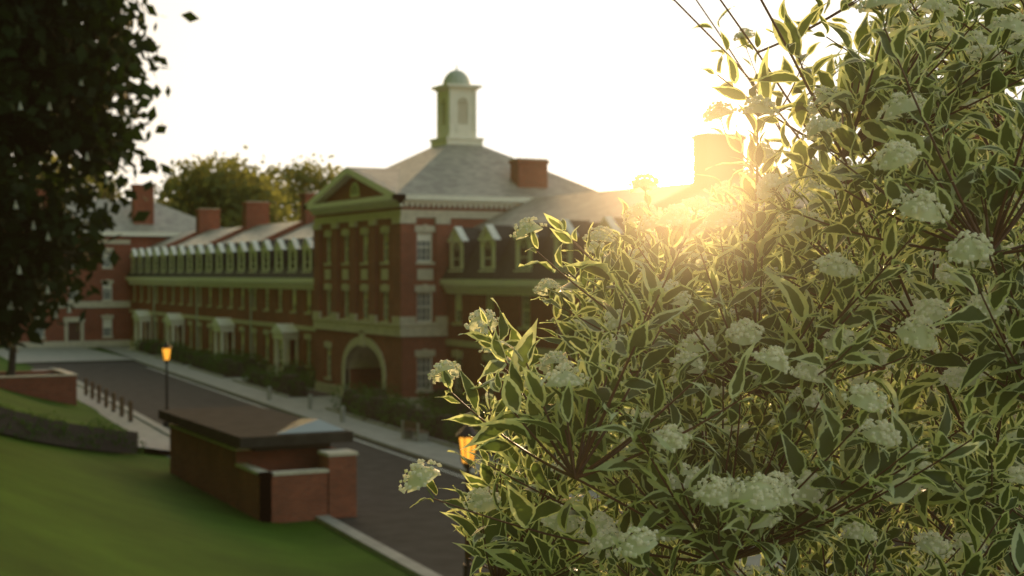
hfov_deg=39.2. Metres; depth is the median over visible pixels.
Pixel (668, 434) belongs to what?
dogwood shrub
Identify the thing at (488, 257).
wing
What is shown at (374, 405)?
bed shrubs
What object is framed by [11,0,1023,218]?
sky
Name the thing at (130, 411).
wooden bollards
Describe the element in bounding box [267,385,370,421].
concrete bollards
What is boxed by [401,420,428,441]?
bench
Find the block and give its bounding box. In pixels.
[6,184,222,347]
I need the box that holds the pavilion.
[304,61,596,407]
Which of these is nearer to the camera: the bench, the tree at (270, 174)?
the bench
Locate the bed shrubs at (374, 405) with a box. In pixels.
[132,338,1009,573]
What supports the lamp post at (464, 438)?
on the ground
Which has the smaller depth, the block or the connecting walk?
the connecting walk
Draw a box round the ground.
[0,346,412,575]
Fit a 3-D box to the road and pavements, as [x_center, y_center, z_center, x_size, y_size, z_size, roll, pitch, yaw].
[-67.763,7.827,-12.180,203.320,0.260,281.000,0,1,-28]
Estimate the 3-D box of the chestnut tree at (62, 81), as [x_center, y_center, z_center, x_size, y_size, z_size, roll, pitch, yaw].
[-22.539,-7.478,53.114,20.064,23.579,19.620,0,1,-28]
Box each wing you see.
[126,192,317,379]
[440,101,1023,469]
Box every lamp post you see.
[161,340,171,425]
[456,425,476,575]
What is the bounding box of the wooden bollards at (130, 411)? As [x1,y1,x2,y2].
[84,378,132,421]
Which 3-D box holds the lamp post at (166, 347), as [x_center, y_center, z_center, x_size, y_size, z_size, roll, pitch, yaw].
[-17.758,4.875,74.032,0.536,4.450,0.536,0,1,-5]
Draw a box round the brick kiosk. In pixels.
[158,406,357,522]
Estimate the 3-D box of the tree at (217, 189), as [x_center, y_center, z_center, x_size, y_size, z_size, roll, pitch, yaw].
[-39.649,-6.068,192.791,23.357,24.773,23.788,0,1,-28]
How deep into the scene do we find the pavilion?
86.70 m
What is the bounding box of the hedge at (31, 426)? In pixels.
[0,402,145,454]
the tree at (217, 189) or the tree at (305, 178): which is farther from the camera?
the tree at (305, 178)
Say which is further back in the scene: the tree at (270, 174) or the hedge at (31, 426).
the tree at (270, 174)
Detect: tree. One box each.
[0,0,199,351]
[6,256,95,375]
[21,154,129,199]
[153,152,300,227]
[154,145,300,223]
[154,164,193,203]
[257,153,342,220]
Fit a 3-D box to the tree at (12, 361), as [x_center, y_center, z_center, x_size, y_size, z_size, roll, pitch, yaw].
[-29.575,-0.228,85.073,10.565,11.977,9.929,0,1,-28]
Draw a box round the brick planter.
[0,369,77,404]
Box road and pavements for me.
[0,346,1003,575]
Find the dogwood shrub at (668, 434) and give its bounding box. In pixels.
[398,0,1023,575]
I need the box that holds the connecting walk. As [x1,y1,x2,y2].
[138,437,169,450]

